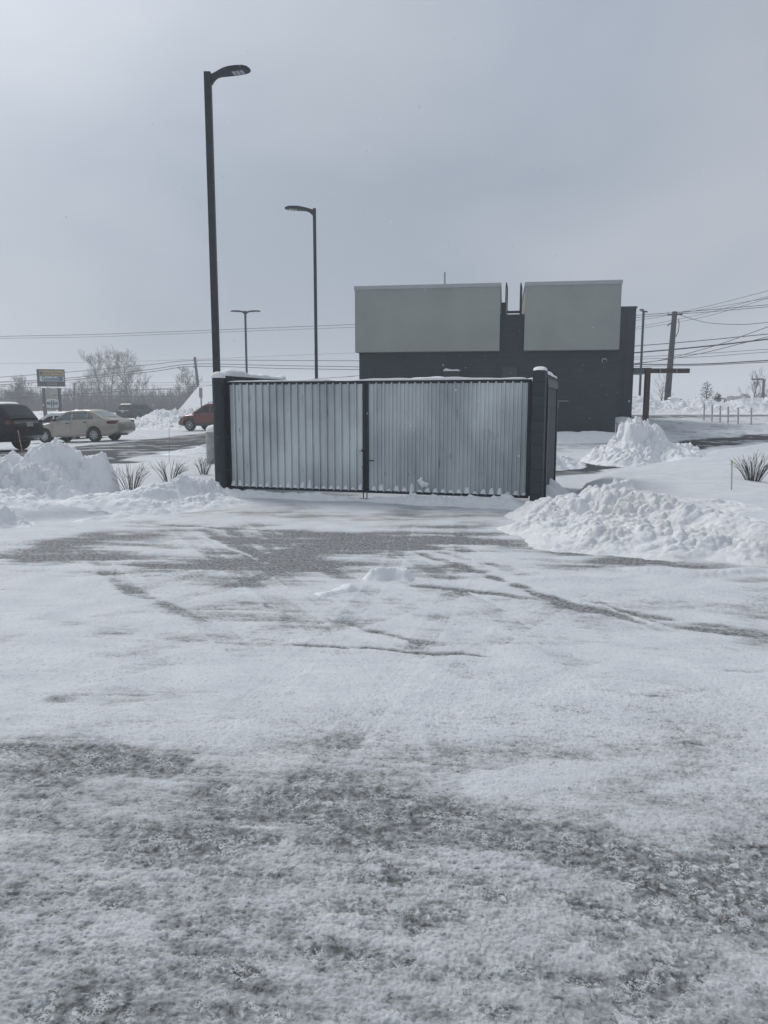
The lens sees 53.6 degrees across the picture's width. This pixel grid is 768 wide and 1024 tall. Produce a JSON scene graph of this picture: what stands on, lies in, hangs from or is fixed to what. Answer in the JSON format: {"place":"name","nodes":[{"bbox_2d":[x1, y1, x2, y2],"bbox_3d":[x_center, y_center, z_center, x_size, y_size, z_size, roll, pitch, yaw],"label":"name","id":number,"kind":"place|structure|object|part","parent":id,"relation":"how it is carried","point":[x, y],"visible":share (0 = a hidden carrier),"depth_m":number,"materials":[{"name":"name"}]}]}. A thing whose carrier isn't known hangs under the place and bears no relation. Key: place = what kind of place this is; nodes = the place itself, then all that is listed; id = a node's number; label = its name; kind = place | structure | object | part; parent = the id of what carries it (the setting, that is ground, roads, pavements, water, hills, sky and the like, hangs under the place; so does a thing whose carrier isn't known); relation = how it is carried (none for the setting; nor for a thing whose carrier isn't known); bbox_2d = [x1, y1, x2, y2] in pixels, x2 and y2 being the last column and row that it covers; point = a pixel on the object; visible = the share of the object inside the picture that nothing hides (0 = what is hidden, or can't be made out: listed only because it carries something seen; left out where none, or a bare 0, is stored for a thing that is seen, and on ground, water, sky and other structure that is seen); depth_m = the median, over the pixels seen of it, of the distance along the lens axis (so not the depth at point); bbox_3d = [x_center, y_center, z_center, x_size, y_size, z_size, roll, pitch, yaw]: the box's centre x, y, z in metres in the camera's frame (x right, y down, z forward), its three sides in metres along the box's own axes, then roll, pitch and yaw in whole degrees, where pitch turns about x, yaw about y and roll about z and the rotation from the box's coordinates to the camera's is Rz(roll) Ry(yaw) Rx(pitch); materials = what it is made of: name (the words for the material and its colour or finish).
{"place":"outdoors","nodes":[
{"label":"outdoors","id":0,"kind":"place"},
{"bbox_2d":[0,391,172,396],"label":"power line","id":1,"kind":"object","parent":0,"point":[101,396],"visible":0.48,"depth_m":103.78,"materials":[{"name":"grey metal"}]},
{"bbox_2d":[0,386,178,389],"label":"power line","id":2,"kind":"object","parent":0,"point":[107,389],"visible":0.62,"depth_m":103.65,"materials":[{"name":"grey"}]},
{"bbox_2d":[0,353,340,363],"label":"power line","id":3,"kind":"object","parent":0,"point":[164,360],"visible":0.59,"depth_m":166.95,"materials":[{"name":"grey metal"}]},
{"bbox_2d":[0,327,352,338],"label":"power line","id":4,"kind":"object","parent":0,"point":[180,333],"visible":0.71,"depth_m":156.38,"materials":[{"name":"grey"}]},
{"bbox_2d":[0,324,354,336],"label":"power line","id":5,"kind":"object","parent":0,"point":[179,331],"visible":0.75,"depth_m":156.29,"materials":[{"name":"grey"}]},
{"bbox_2d":[7,375,358,398],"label":"power line","id":6,"kind":"object","parent":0,"point":[151,389],"visible":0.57,"depth_m":69.12,"materials":[{"name":"grey"}]},
{"bbox_2d":[0,411,767,1023],"bbox_3d":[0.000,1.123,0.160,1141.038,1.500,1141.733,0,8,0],"label":"ground","id":7,"kind":"structure","parent":0,"point":[480,769],"depth_m":3.51,"materials":[{"name":"white snow"}]},
{"bbox_2d":[0,505,35,528],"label":"snow bank","id":8,"kind":"structure","parent":7,"relation":"on","point":[9,518],"depth_m":10.29,"materials":[{"name":"white snow"}]},
{"bbox_2d":[0,402,43,449],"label":"parked car","id":9,"kind":"object","parent":7,"relation":"on","point":[22,419],"visible":0.98,"depth_m":26.82,"materials":[{"name":"black paint"}]},
{"bbox_3d":[-12.997,-3.593,27.000,0.300,0.402,1.292,0,8,13],"label":"rear window","id":10,"kind":"part","parent":9,"relation":"part of","materials":[{"name":"grey glass"}]},
{"bbox_2d":[3,374,40,407],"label":"bare tree","id":11,"kind":"object","parent":7,"relation":"on","point":[18,395],"visible":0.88,"depth_m":116.37,"materials":[{"name":"brown plant"}]},
{"bbox_2d":[36,369,65,415],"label":"pylon sign","id":12,"kind":"object","parent":7,"relation":"on","point":[50,377],"visible":0.99,"depth_m":76.94,"materials":[{"name":"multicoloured metal"}]},
{"bbox_2d":[0,437,119,513],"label":"snow pile","id":13,"kind":"object","parent":7,"relation":"on","point":[40,476],"visible":0.97,"depth_m":12.15,"materials":[{"name":"white snow"}]},
{"bbox_2d":[39,411,88,438],"bbox_3d":[-16.574,-4.506,39.059,4.630,1.721,1.980,0,8,12],"label":"parked car","id":14,"kind":"object","parent":7,"relation":"on","point":[47,418],"visible":0.06,"depth_m":38.38,"materials":[{"name":"white paint"}]},
{"bbox_2d":[33,409,132,418],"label":"snow bank","id":15,"kind":"structure","parent":7,"relation":"on","point":[38,414],"depth_m":86.49,"materials":[{"name":"white snow"}]},
{"bbox_2d":[70,377,102,409],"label":"bare tree","id":16,"kind":"object","parent":7,"relation":"on","point":[82,384],"visible":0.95,"depth_m":120.42,"materials":[{"name":"brown plant"}]},
{"bbox_2d":[39,409,135,442],"bbox_3d":[-13.469,-3.835,33.801,4.630,1.414,1.961,0,8,13],"label":"parked car","id":17,"kind":"object","parent":7,"relation":"on","point":[94,425],"visible":0.9,"depth_m":32.99,"materials":[{"name":"beige paint"}]},
{"bbox_3d":[-12.197,-4.307,33.429,0.550,0.301,1.261,0,8,13],"label":"rear window","id":18,"kind":"part","parent":17,"relation":"part of","materials":[{"name":"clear glass"}]},
{"bbox_2d":[0,382,206,412],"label":"wood","id":19,"kind":"object","parent":7,"relation":"on","point":[176,401],"visible":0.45,"depth_m":138.08,"materials":[{"name":"grey plant"}]},
{"bbox_2d":[77,345,132,411],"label":"bare tree","id":20,"kind":"object","parent":7,"relation":"on","point":[98,373],"visible":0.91,"depth_m":130.27,"materials":[{"name":"brown plant"}]},
{"bbox_2d":[73,508,176,521],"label":"snow bank","id":21,"kind":"structure","parent":7,"relation":"on","point":[136,514],"depth_m":11.01,"materials":[{"name":"white snow"}]},
{"bbox_2d":[113,462,148,489],"bbox_3d":[-4.259,-0.592,12.731,0.678,0.498,0.723,-3,9,-18],"label":"bare shrub","id":22,"kind":"object","parent":7,"relation":"on","point":[136,478],"visible":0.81,"depth_m":12.71,"materials":[{"name":"plant"}]},
{"bbox_2d":[100,344,162,403],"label":"bare tree","id":23,"kind":"object","parent":7,"relation":"on","point":[130,374],"visible":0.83,"depth_m":131.66,"materials":[{"name":"brown plant"}]},
{"bbox_2d":[116,403,152,418],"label":"parked car","id":24,"kind":"object","parent":7,"relation":"on","point":[128,410],"visible":0.68,"depth_m":71.68,"materials":[{"name":"grey paint"}]},
{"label":"rear window","id":25,"kind":"part","parent":24,"relation":"part of","materials":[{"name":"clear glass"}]},
{"bbox_2d":[131,377,156,405],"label":"bare tree","id":26,"kind":"object","parent":7,"relation":"on","point":[142,400],"visible":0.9,"depth_m":123.60,"materials":[{"name":"brown plant"}]},
{"bbox_2d":[59,474,252,514],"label":"snow bank","id":27,"kind":"structure","parent":7,"relation":"on","point":[182,493],"depth_m":11.96,"materials":[{"name":"white snow"}]},
{"bbox_2d":[132,406,201,429],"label":"snow bank","id":28,"kind":"structure","parent":7,"relation":"on","point":[161,419],"depth_m":53.43,"materials":[{"name":"white snow"}]},
{"bbox_2d":[151,460,188,481],"bbox_3d":[-4.123,-0.801,14.656,0.771,0.458,0.718,-2,8,-12],"label":"bare shrub","id":29,"kind":"object","parent":7,"relation":"on","point":[177,472],"visible":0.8,"depth_m":14.59,"materials":[{"name":"brown plant"}]},
{"bbox_2d":[161,444,205,454],"bbox_3d":[-5.966,-2.088,25.103,1.268,0.322,4.089,2,8,15],"label":"snow pile","id":30,"kind":"object","parent":7,"relation":"on","point":[201,449],"visible":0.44,"depth_m":24.16,"materials":[{"name":"white snow"}]},
{"bbox_2d":[173,367,202,400],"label":"bare tree","id":31,"kind":"object","parent":7,"relation":"on","point":[186,382],"visible":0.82,"depth_m":126.00,"materials":[{"name":"brown plant"}]},
{"bbox_2d":[178,402,212,430],"bbox_3d":[-9.859,-5.682,45.052,4.730,1.695,2.100,2,8,22],"label":"parked car","id":32,"kind":"object","parent":7,"relation":"on","point":[202,416],"visible":0.45,"depth_m":44.52,"materials":[{"name":"red paint"}]},
{"bbox_2d":[193,357,198,385],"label":"utility pole","id":33,"kind":"object","parent":7,"relation":"on","point":[196,372],"visible":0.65,"depth_m":106.15,"materials":[{"name":"brown wood"}]},
{"bbox_2d":[0,366,358,384],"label":"power line","id":34,"kind":"object","parent":33,"relation":"attached to","point":[190,366],"visible":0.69,"depth_m":106.23,"materials":[{"name":"grey"}]},
{"bbox_2d":[0,364,358,382],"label":"power line","id":35,"kind":"object","parent":33,"relation":"attached to","point":[190,364],"visible":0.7,"depth_m":106.18,"materials":[{"name":"grey"}]},
{"bbox_2d":[6,360,353,376],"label":"power line","id":36,"kind":"object","parent":33,"relation":"attached to","point":[202,360],"visible":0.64,"depth_m":106.06,"materials":[{"name":"grey"}]},
{"bbox_2d":[180,385,212,408],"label":"snow roofed building","id":37,"kind":"structure","parent":7,"relation":"on","point":[193,400],"depth_m":91.98,"materials":[{"name":"grey snow"}]},
{"bbox_2d":[199,388,202,406],"bbox_3d":[-14.278,-8.237,59.410,0.260,2.917,0.105,0,8,0],"label":"traffic sign","id":38,"kind":"object","parent":7,"relation":"on","point":[200,393],"visible":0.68,"depth_m":59.24,"materials":[{"name":"metal"}]},
{"bbox_2d":[193,455,213,474],"bbox_3d":[-3.779,-1.006,16.045,0.498,0.453,0.643,-2,8,-11],"label":"bare shrub","id":39,"kind":"object","parent":7,"relation":"on","point":[201,464],"visible":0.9,"depth_m":15.98,"materials":[{"name":"plant"}]},
{"bbox_2d":[204,65,250,463],"bbox_3d":[-3.662,-5.429,17.914,1.301,9.360,0.610,0,8,0],"label":"street lamp","id":40,"kind":"object","parent":7,"relation":"on","point":[210,79],"visible":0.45,"depth_m":17.63,"materials":[{"name":"metal"}]},
{"bbox_2d":[230,310,260,372],"bbox_3d":[-10.667,-10.977,59.053,2.350,9.173,0.631,0,8,0],"label":"street lamp","id":41,"kind":"object","parent":7,"relation":"on","point":[245,327],"visible":0.49,"depth_m":58.54,"materials":[{"name":"metal"}]},
{"bbox_2d":[284,206,317,378],"bbox_3d":[-3.033,-6.979,29.310,1.424,9.176,0.610,0,8,0],"label":"street lamp","id":42,"kind":"object","parent":7,"relation":"on","point":[312,212],"visible":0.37,"depth_m":28.94,"materials":[{"name":"metal"}]},
{"bbox_2d":[314,583,360,596],"bbox_3d":[-0.417,0.713,6.730,0.555,0.135,0.335,-5,10,-33],"label":"snow clump","id":43,"kind":"object","parent":7,"relation":"on","point":[347,588],"visible":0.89,"depth_m":6.69,"materials":[{"name":"white snow"}]},
{"bbox_2d":[214,481,524,509],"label":"snow ridge","id":44,"kind":"structure","parent":7,"relation":"on","point":[506,501],"depth_m":12.67,"materials":[{"name":"white snow"}]},
{"bbox_2d":[211,366,558,500],"bbox_3d":[0.133,-1.437,14.464,5.988,2.512,3.087,2,8,16],"label":"gate enclosure","id":45,"kind":"object","parent":7,"relation":"on","point":[479,435],"visible":0.97,"depth_m":13.19,"materials":[{"name":"paint"}]},
{"bbox_2d":[363,567,414,581],"bbox_3d":[0.045,0.613,7.227,0.552,0.192,0.304,0,8,0],"label":"snow clump","id":46,"kind":"object","parent":7,"relation":"on","point":[391,573],"visible":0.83,"depth_m":7.17,"materials":[{"name":"white snow"}]},
{"bbox_2d":[354,272,644,432],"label":"restaurant building","id":47,"kind":"structure","parent":7,"relation":"on","point":[574,337],"depth_m":30.29,"materials":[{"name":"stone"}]},
{"bbox_2d":[499,365,518,377],"bbox_3d":[5.033,-4.515,30.698,0.779,2.802,0.060,1,8,9],"label":"door","id":48,"kind":"structure","parent":47,"relation":"in","point":[507,372],"depth_m":30.53,"materials":[{"name":"paint"}]},
{"bbox_2d":[527,478,574,498],"bbox_3d":[3.010,-0.446,13.926,1.080,0.405,1.860,0,8,0],"label":"snow drift","id":49,"kind":"object","parent":7,"relation":"on","point":[554,489],"visible":0.22,"depth_m":13.80,"materials":[{"name":"white snow"}]},
{"bbox_2d":[556,454,586,470],"bbox_3d":[4.507,-1.348,19.959,2.604,0.493,1.458,-7,10,-39],"label":"snow pile","id":50,"kind":"object","parent":7,"relation":"on","point":[563,463],"visible":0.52,"depth_m":19.68,"materials":[{"name":"white snow"}]},
{"bbox_2d":[557,431,616,443],"bbox_3d":[6.530,-2.737,27.954,7.105,0.476,2.966,-2,8,-13],"label":"snow drift","id":51,"kind":"object","parent":7,"relation":"on","point":[566,437],"visible":0.36,"depth_m":27.38,"materials":[{"name":"white snow"}]},
{"bbox_2d":[496,477,767,565],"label":"snow pile","id":52,"kind":"object","parent":7,"relation":"on","point":[623,518],"visible":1,"depth_m":9.10,"materials":[{"name":"white snow"}]},
{"bbox_2d":[615,417,653,431],"bbox_3d":[10.771,-3.914,34.227,3.132,0.684,8.467,2,8,16],"label":"snow drift","id":53,"kind":"object","parent":7,"relation":"on","point":[618,420],"visible":0.16,"depth_m":34.34,"materials":[{"name":"white snow"}]},
{"bbox_2d":[638,309,647,395],"bbox_3d":[19.950,-11.467,58.973,0.608,8.196,1.940,7,11,40],"label":"utility pole","id":54,"kind":"object","parent":7,"relation":"on","point":[642,339],"visible":0.57,"depth_m":58.70,"materials":[{"name":"wood"}]},
{"bbox_2d":[580,416,707,466],"bbox_3d":[7.204,-1.980,21.205,3.520,1.394,3.058,0,8,0],"label":"snow pile","id":55,"kind":"object","parent":7,"relation":"on","point":[636,441],"visible":0.97,"depth_m":20.78,"materials":[{"name":"white snow"}]},
{"bbox_2d":[650,376,674,400],"bbox_3d":[20.901,-8.837,57.424,1.954,3.443,2.273,-7,11,-42],"label":"bare tree","id":56,"kind":"object","parent":7,"relation":"on","point":[661,392],"visible":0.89,"depth_m":57.17,"materials":[{"name":"brown plant"}]},
{"bbox_2d":[642,368,689,420],"bbox_3d":[13.009,-5.151,35.125,2.041,2.915,0.220,0,8,0],"label":"clearance bar","id":57,"kind":"object","parent":7,"relation":"on","point":[647,378],"visible":0.82,"depth_m":34.89,"materials":[{"name":"brown metal"}]},
{"bbox_2d":[664,311,682,400],"bbox_3d":[23.059,-11.864,60.937,1.384,8.247,0.537,0,8,0],"label":"utility pole","id":58,"kind":"object","parent":7,"relation":"on","point":[673,323],"visible":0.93,"depth_m":60.59,"materials":[{"name":"brown wood"}]},
{"bbox_2d":[636,305,762,315],"bbox_3d":[27.012,-15.178,56.634,30.515,1.276,3.994,3,9,21],"label":"power line","id":59,"kind":"object","parent":58,"relation":"attached to","point":[704,310],"visible":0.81,"depth_m":58.40,"materials":[{"name":"grey"}]},
{"bbox_2d":[636,307,762,317],"bbox_3d":[27.032,-14.944,56.677,30.504,1.499,4.010,3,9,21],"label":"power line","id":60,"kind":"object","parent":58,"relation":"attached to","point":[703,312],"visible":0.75,"depth_m":58.45,"materials":[{"name":"grey"}]},
{"bbox_2d":[634,362,764,366],"bbox_3d":[24.391,-9.915,50.026,1.137,0.333,29.899,-7,11,-41],"label":"power line","id":61,"kind":"object","parent":58,"relation":"attached to","point":[701,365],"visible":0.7,"depth_m":52.18,"materials":[{"name":"grey metal"}]},
{"bbox_2d":[634,327,766,363],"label":"power line","id":62,"kind":"object","parent":58,"relation":"attached to","point":[705,348],"visible":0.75,"depth_m":51.68,"materials":[{"name":"grey metal"}]},
{"bbox_2d":[636,298,765,320],"bbox_3d":[23.744,-15.637,59.072,24.806,1.936,0.891,8,11,44],"label":"power line","id":63,"kind":"object","parent":58,"relation":"attached to","point":[708,308],"visible":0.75,"depth_m":57.92,"materials":[{"name":"grey"}]},
{"bbox_2d":[634,360,767,364],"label":"power line","id":64,"kind":"object","parent":58,"relation":"attached to","point":[700,364],"visible":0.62,"depth_m":52.19,"materials":[{"name":"grey metal"}]},
{"bbox_2d":[634,339,767,352],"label":"power line","id":65,"kind":"object","parent":58,"relation":"attached to","point":[699,346],"visible":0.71,"depth_m":51.87,"materials":[{"name":"grey metal"}]},
{"bbox_2d":[635,298,767,329],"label":"power line","id":66,"kind":"object","parent":58,"relation":"attached to","point":[705,316],"visible":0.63,"depth_m":61.22,"materials":[{"name":"grey"}]},
{"bbox_2d":[635,296,767,327],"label":"power line","id":67,"kind":"object","parent":58,"relation":"attached to","point":[704,313],"visible":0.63,"depth_m":60.61,"materials":[{"name":"grey"}]},
{"bbox_2d":[637,337,766,363],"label":"power line","id":68,"kind":"object","parent":58,"relation":"attached to","point":[709,351],"visible":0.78,"depth_m":51.14,"materials":[{"name":"grey metal"}]},
{"bbox_2d":[637,334,766,345],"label":"power line","id":69,"kind":"object","parent":58,"relation":"attached to","point":[703,340],"visible":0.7,"depth_m":51.61,"materials":[{"name":"grey"}]},
{"bbox_2d":[644,349,766,356],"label":"power line","id":70,"kind":"object","parent":58,"relation":"attached to","point":[706,353],"visible":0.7,"depth_m":56.76,"materials":[{"name":"grey metal"}]},
{"bbox_2d":[649,352,763,358],"bbox_3d":[26.243,-11.806,55.524,31.224,1.112,0.372,4,9,26],"label":"power line","id":71,"kind":"object","parent":58,"relation":"attached to","point":[704,356],"visible":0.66,"depth_m":56.78,"materials":[{"name":"grey metal"}]},
{"bbox_2d":[678,314,767,324],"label":"power line","id":72,"kind":"object","parent":58,"relation":"attached to","point":[726,324],"visible":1,"depth_m":55.86,"materials":[{"name":"grey"}]},
{"bbox_2d":[683,291,765,311],"bbox_3d":[28.684,-15.523,51.153,1.256,1.964,21.066,-4,9,-26],"label":"power line","id":73,"kind":"object","parent":58,"relation":"attached to","point":[726,301],"visible":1,"depth_m":57.80,"materials":[{"name":"grey"}]},
{"bbox_2d":[632,395,767,414],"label":"snow bank","id":74,"kind":"structure","parent":7,"relation":"on","point":[695,407],"depth_m":48.59,"materials":[{"name":"white snow"}]},
{"bbox_2d":[699,381,715,400],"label":"evergreen tree","id":75,"kind":"object","parent":7,"relation":"on","point":[707,391],"visible":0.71,"depth_m":65.12,"materials":[{"name":"green plant"}]},
{"bbox_2d":[715,392,722,401],"bbox_3d":[27.853,-9.065,63.402,1.153,2.009,1.242,5,10,33],"label":"evergreen tree","id":76,"kind":"object","parent":7,"relation":"on","point":[717,399],"visible":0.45,"depth_m":63.27,"materials":[{"name":"green plant"}]},
{"bbox_2d":[726,396,735,401],"bbox_3d":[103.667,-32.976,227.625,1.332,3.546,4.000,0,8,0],"label":"building","id":77,"kind":"structure","parent":7,"relation":"on","point":[728,398],"depth_m":226.57,"materials":[{"name":"grey"}]},
{"bbox_2d":[731,460,732,489],"bbox_3d":[5.328,-0.451,11.652,0.057,0.689,0.028,0,8,0],"label":"marker stake","id":78,"kind":"object","parent":7,"relation":"on","point":[731,472],"visible":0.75,"depth_m":11.62,"materials":[{"name":"yellow"}]},
{"bbox_2d":[740,394,749,398],"bbox_3d":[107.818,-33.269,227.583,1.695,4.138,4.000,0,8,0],"label":"building","id":79,"kind":"structure","parent":7,"relation":"on","point":[743,396],"depth_m":226.33,"materials":[{"name":"grey"}]},
{"bbox_2d":[729,449,767,481],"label":"bare shrub","id":80,"kind":"object","parent":7,"relation":"on","point":[749,475],"visible":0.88,"depth_m":13.60,"materials":[{"name":"plant"}]},
{"bbox_2d":[738,370,767,397],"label":"bare tree","id":81,"kind":"object","parent":7,"relation":"on","point":[756,386],"visible":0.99,"depth_m":86.69,"materials":[{"name":"brown plant"}]},
{"bbox_2d":[751,378,764,397],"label":"area lamp","id":82,"kind":"object","parent":7,"relation":"on","point":[763,386],"visible":0.64,"depth_m":103.51,"materials":[{"name":"grey metal"}]},
{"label":"utility pole","id":83,"kind":"object","parent":7,"relation":"on","visible":0},
{"bbox_2d":[6,381,183,382],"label":"power line","id":84,"kind":"object","parent":83,"relation":"attached to","point":[104,382],"visible":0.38,"depth_m":147.90,"materials":[{"name":"grey"}]},
{"bbox_2d":[0,0,767,404],"label":"sky","id":85,"kind":"structure","parent":0,"point":[426,179],"materials":[{"name":"grey"}]}
]}

